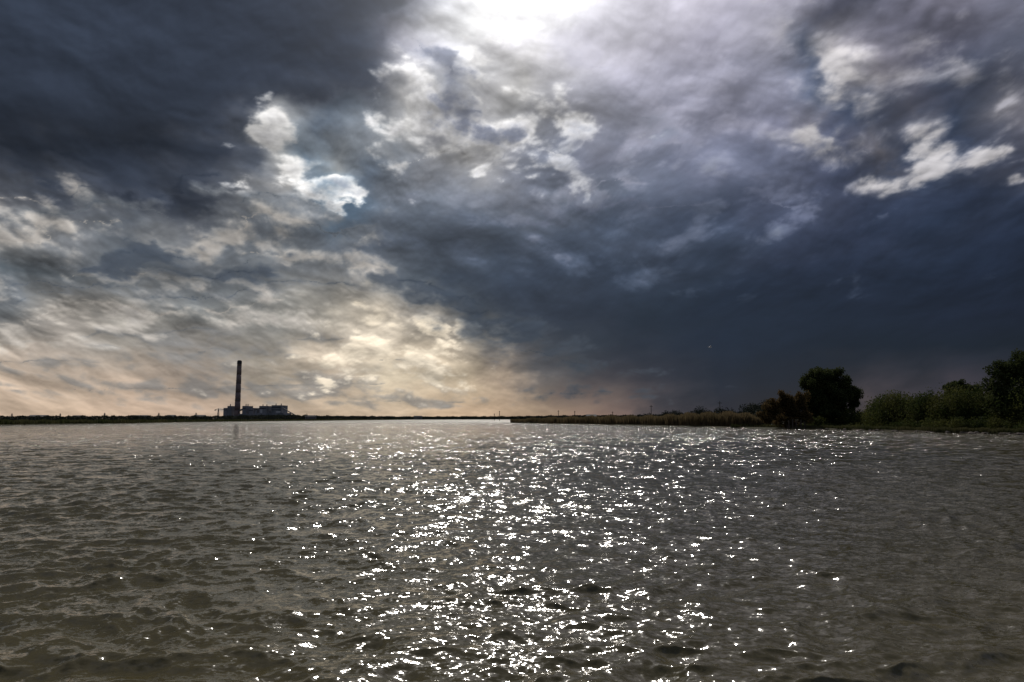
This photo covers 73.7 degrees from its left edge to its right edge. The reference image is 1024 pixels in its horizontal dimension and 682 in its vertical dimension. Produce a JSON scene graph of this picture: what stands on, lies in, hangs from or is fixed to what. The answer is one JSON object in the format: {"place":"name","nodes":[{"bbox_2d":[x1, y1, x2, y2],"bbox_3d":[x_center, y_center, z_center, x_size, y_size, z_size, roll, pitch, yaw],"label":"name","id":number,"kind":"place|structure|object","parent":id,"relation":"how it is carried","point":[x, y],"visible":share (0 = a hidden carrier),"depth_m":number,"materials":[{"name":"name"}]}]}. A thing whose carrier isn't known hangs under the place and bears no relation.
{"place":"outdoors","nodes":[
{"label":"outdoors","id":0,"kind":"place"},
{"bbox_2d":[305,415,316,418],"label":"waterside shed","id":1,"kind":"structure","parent":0,"point":[311,416],"depth_m":1485.83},
{"bbox_2d":[2,419,1015,433],"bbox_3d":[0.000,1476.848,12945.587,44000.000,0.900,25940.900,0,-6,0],"label":"land","id":2,"kind":"structure","parent":0,"point":[526,423],"depth_m":276.25,"materials":[{"name":"green soil"}]},
{"bbox_2d":[0,419,404,424],"bbox_3d":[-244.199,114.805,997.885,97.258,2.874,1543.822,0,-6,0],"label":"marsh grass","id":3,"kind":"structure","parent":2,"relation":"on","point":[41,421],"depth_m":357.86,"materials":[{"name":"plant"}]},
{"bbox_2d":[234,360,241,414],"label":"smokestack","id":4,"kind":"object","parent":2,"relation":"on","point":[238,390],"visible":0.97,"depth_m":2290.61,"materials":[{"name":"concrete"}]},
{"bbox_2d":[223,404,294,418],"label":"power plant","id":5,"kind":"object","parent":2,"relation":"on","point":[276,409],"visible":0.73,"depth_m":2271.24,"materials":[{"name":"metal"}]},
{"bbox_2d":[0,414,846,419],"bbox_3d":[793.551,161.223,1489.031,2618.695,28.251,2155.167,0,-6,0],"label":"distant treeline","id":6,"kind":"object","parent":2,"relation":"on","point":[136,417],"visible":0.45,"depth_m":1203.31,"materials":[{"name":"green plant"}]},
{"bbox_2d":[510,411,761,426],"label":"reed bed","id":7,"kind":"object","parent":2,"relation":"on","point":[725,418],"visible":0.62,"depth_m":230.45,"materials":[{"name":"plant"}]},
{"bbox_2d":[638,400,780,424],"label":"brush thicket","id":8,"kind":"object","parent":2,"relation":"on","point":[752,409],"visible":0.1,"depth_m":282.50,"materials":[{"name":"brown plant"}]},
{"bbox_2d":[755,389,814,427],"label":"willow tree","id":9,"kind":"object","parent":2,"relation":"on","point":[788,406],"visible":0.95,"depth_m":173.98,"materials":[{"name":"green plant"}]},
{"bbox_2d":[798,366,863,422],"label":"oak tree","id":10,"kind":"object","parent":2,"relation":"on","point":[833,392],"visible":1,"depth_m":179.53,"materials":[{"name":"green plant"}]},
{"bbox_2d":[731,424,1023,433],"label":"bank grass","id":11,"kind":"structure","parent":2,"relation":"on","point":[950,430],"depth_m":131.00,"materials":[{"name":"plant"}]},
{"bbox_2d":[799,414,1023,429],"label":"shrubs","id":12,"kind":"object","parent":2,"relation":"on","point":[977,423],"visible":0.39,"depth_m":123.34,"materials":[{"name":"green plant"}]},
{"bbox_2d":[803,377,1023,425],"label":"shrub thicket","id":13,"kind":"object","parent":2,"relation":"on","point":[890,407],"visible":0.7,"depth_m":134.62,"materials":[{"name":"green plant"}]},
{"bbox_2d":[819,428,1023,434],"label":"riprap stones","id":14,"kind":"object","parent":2,"relation":"on","point":[976,432],"visible":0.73,"depth_m":119.80,"materials":[{"name":"grey stone"}]},
{"bbox_2d":[942,379,982,396],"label":"maple tree","id":15,"kind":"object","parent":2,"relation":"on","point":[961,382],"visible":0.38,"depth_m":175.13,"materials":[{"name":"green plant"}]},
{"bbox_2d":[976,348,1023,408],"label":"cottonwood tree","id":16,"kind":"object","parent":2,"relation":"on","point":[1002,373],"visible":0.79,"depth_m":123.19,"materials":[{"name":"green plant"}]},
{"bbox_2d":[0,420,1023,681],"bbox_3d":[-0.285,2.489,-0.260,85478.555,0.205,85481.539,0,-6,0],"label":"water","id":17,"kind":"structure","parent":0,"point":[426,550],"depth_m":12.72,"materials":[{"name":"grey liquid"}]},
{"bbox_2d":[0,0,1023,418],"label":"sky","id":18,"kind":"structure","parent":0,"point":[396,208],"materials":[{"name":"grey"}]}
]}

